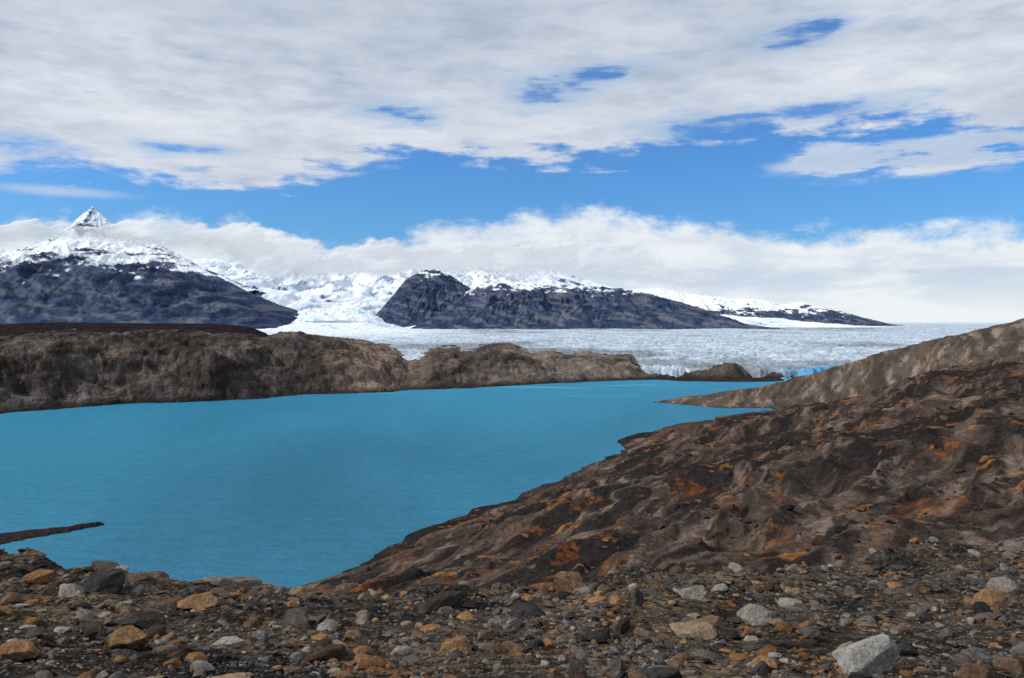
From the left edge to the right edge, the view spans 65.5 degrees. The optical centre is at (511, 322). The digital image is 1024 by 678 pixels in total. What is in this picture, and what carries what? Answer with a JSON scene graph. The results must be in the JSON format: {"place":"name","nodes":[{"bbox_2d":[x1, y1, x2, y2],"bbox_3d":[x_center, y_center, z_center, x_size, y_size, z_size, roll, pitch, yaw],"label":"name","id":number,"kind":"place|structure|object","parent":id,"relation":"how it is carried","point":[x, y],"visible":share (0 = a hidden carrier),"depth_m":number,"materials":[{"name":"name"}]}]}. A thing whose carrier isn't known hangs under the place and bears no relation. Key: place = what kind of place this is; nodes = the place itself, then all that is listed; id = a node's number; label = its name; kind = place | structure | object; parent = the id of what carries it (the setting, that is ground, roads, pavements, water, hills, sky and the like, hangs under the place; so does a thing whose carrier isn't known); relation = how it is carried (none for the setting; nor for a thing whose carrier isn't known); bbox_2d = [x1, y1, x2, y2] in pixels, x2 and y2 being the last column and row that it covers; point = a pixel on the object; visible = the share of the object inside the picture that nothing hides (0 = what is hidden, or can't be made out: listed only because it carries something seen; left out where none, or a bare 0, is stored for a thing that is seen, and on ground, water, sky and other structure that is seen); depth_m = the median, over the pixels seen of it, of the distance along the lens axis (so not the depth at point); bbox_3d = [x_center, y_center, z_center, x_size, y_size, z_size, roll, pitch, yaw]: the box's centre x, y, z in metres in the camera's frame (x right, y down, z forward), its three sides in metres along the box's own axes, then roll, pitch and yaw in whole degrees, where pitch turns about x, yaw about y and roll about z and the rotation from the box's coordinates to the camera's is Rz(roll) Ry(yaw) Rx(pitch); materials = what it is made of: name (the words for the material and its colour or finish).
{"place":"outdoors","nodes":[
{"label":"outdoors","id":0,"kind":"place"},
{"bbox_2d":[23,207,265,292],"bbox_3d":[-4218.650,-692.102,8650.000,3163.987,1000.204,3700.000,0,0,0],"label":"snowy mountain","id":1,"kind":"structure","parent":0,"point":[92,217],"depth_m":8128.56,"materials":[{"name":"white snow"}]},
{"bbox_2d":[0,238,299,328],"bbox_3d":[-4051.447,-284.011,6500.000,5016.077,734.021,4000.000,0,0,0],"label":"snowy mountain","id":2,"kind":"structure","parent":0,"point":[70,280],"depth_m":5301.82,"materials":[{"name":"grey stone"}]},
{"bbox_2d":[0,216,409,277],"bbox_3d":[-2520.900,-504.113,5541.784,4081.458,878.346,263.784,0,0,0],"label":"cloud","id":3,"kind":"structure","parent":0,"point":[250,248],"depth_m":5482.22,"materials":[{"name":"white"}]},
{"bbox_2d":[0,380,781,587],"bbox_3d":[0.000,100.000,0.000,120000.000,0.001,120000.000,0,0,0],"label":"lake","id":4,"kind":"structure","parent":0,"point":[295,491],"depth_m":556.41,"materials":[{"name":"liquid"}]},
{"bbox_2d":[0,322,793,413],"bbox_3d":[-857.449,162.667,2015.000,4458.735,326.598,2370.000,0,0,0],"label":"rocky ridge","id":5,"kind":"structure","parent":0,"point":[52,365],"depth_m":1119.41,"materials":[{"name":"brown stone"}]},
{"bbox_2d":[375,269,470,326],"bbox_3d":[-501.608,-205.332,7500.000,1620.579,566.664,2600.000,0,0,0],"label":"snowy mountain","id":6,"kind":"structure","parent":0,"point":[422,296],"depth_m":6747.17,"materials":[{"name":"grey stone"}]},
{"bbox_2d":[258,227,719,286],"bbox_3d":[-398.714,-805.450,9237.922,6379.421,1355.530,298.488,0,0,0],"label":"cloud","id":7,"kind":"structure","parent":0,"point":[513,259],"depth_m":9174.73,"materials":[{"name":"white"}]},
{"bbox_2d":[0,318,1023,677],"bbox_3d":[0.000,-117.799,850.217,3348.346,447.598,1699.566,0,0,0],"label":"rocky ground","id":8,"kind":"structure","parent":0,"point":[836,398],"depth_m":183.28,"materials":[{"name":"brown stone"}]},
{"bbox_2d":[0,639,38,660],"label":"boulder","id":9,"kind":"object","parent":8,"relation":"on","point":[21,649],"visible":0.92,"depth_m":6.57,"materials":[{"name":"stone"}]},
{"bbox_2d":[22,569,56,583],"bbox_3d":[-7.400,4.028,12.470,0.337,0.270,0.479,0,0,41],"label":"boulder","id":10,"kind":"object","parent":8,"relation":"on","point":[41,576],"visible":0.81,"depth_m":12.39,"materials":[{"name":"stone"}]},
{"bbox_2d":[58,583,84,596],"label":"boulder","id":11,"kind":"object","parent":8,"relation":"on","point":[64,589],"visible":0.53,"depth_m":11.43,"materials":[{"name":"stone"}]},
{"bbox_2d":[108,625,147,648],"bbox_3d":[-3.817,3.163,7.915,0.373,0.246,0.302,0,0,0],"label":"boulder","id":12,"kind":"object","parent":8,"relation":"on","point":[128,637],"visible":0.89,"depth_m":7.87,"materials":[{"name":"stone"}]},
{"bbox_2d":[121,611,165,628],"bbox_3d":[-4.619,3.753,10.003,0.431,0.260,0.459,0,0,27],"label":"boulder","id":13,"kind":"object","parent":8,"relation":"on","point":[143,619],"visible":0.84,"depth_m":9.93,"materials":[{"name":"stone"}]},
{"bbox_2d":[176,591,217,609],"bbox_3d":[-4.426,3.958,11.270,0.634,0.248,0.517,0,0,-14],"label":"boulder","id":14,"kind":"object","parent":8,"relation":"on","point":[204,599],"visible":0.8,"depth_m":11.14,"materials":[{"name":"stone"}]},
{"bbox_2d":[210,636,245,648],"bbox_3d":[-2.869,3.244,8.066,0.360,0.109,0.242,0,0,0],"label":"boulder","id":15,"kind":"object","parent":8,"relation":"on","point":[234,642],"visible":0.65,"depth_m":8.00,"materials":[{"name":"stone"}]},
{"bbox_2d":[288,586,318,597],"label":"boulder","id":16,"kind":"object","parent":8,"relation":"on","point":[308,592],"visible":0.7,"depth_m":12.35,"materials":[{"name":"stone"}]},
{"bbox_2d":[344,630,364,641],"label":"boulder","id":17,"kind":"object","parent":8,"relation":"on","point":[354,635],"visible":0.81,"depth_m":8.91,"materials":[{"name":"stone"}]},
{"bbox_2d":[440,636,471,652],"bbox_3d":[-0.616,3.619,8.876,0.360,0.178,0.277,0,0,-29],"label":"boulder","id":18,"kind":"object","parent":8,"relation":"on","point":[462,643],"visible":0.71,"depth_m":8.84,"materials":[{"name":"stone"}]},
{"bbox_2d":[0,537,1023,677],"bbox_3d":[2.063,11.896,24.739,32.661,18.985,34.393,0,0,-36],"label":"gravel stones","id":19,"kind":"object","parent":8,"relation":"on","point":[201,665],"visible":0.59,"depth_m":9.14,"materials":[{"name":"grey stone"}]},
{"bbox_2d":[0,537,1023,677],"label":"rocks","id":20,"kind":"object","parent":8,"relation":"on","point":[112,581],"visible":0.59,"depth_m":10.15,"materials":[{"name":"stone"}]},
{"bbox_2d":[580,628,610,642],"bbox_3d":[0.976,3.638,9.233,0.365,0.155,0.263,0,0,0],"label":"boulder","id":21,"kind":"object","parent":8,"relation":"on","point":[601,635],"visible":0.91,"depth_m":9.16,"materials":[{"name":"stone"}]},
{"bbox_2d":[342,366,1023,588],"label":"scree boulders","id":22,"kind":"object","parent":8,"relation":"on","point":[858,517],"visible":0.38,"depth_m":193.24,"materials":[{"name":"brown stone"}]},
{"bbox_2d":[749,655,776,669],"bbox_3d":[2.282,3.114,7.274,0.261,0.126,0.213,0,0,0],"label":"boulder","id":23,"kind":"object","parent":8,"relation":"on","point":[771,662],"visible":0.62,"depth_m":7.23,"materials":[{"name":"stone"}]},
{"bbox_2d":[832,634,899,677],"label":"boulder","id":24,"kind":"object","parent":8,"relation":"on","point":[868,657],"visible":0.96,"depth_m":6.79,"materials":[{"name":"stone"}]},
{"bbox_2d":[972,601,992,614],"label":"boulder","id":25,"kind":"object","parent":8,"relation":"on","point":[978,607],"visible":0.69,"depth_m":9.38,"materials":[{"name":"stone"}]},
{"bbox_2d":[0,0,1023,321],"label":"sky","id":26,"kind":"structure","parent":0,"point":[862,158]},
{"bbox_2d":[183,256,876,327],"bbox_3d":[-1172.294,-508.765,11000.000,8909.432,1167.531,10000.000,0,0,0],"label":"snowy mountain","id":27,"kind":"structure","parent":0,"point":[371,294],"depth_m":9270.56,"materials":[{"name":"white snow"}]},
{"bbox_2d":[411,282,781,328],"bbox_3d":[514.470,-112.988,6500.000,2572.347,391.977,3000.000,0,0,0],"label":"snowy mountain","id":28,"kind":"structure","parent":0,"point":[511,305],"depth_m":5407.86,"materials":[{"name":"grey stone"}]},
{"bbox_2d":[257,308,1010,377],"bbox_3d":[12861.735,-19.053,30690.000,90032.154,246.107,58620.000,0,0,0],"label":"glacier","id":29,"kind":"object","parent":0,"point":[785,352],"visible":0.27,"depth_m":2623.03,"materials":[{"name":"white ice"}]},
{"bbox_2d":[632,288,901,325],"bbox_3d":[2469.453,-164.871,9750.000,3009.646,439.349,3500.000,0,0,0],"label":"snowy mountain","id":30,"kind":"structure","parent":0,"point":[796,311],"depth_m":8627.77,"materials":[{"name":"white snow"}]}
]}

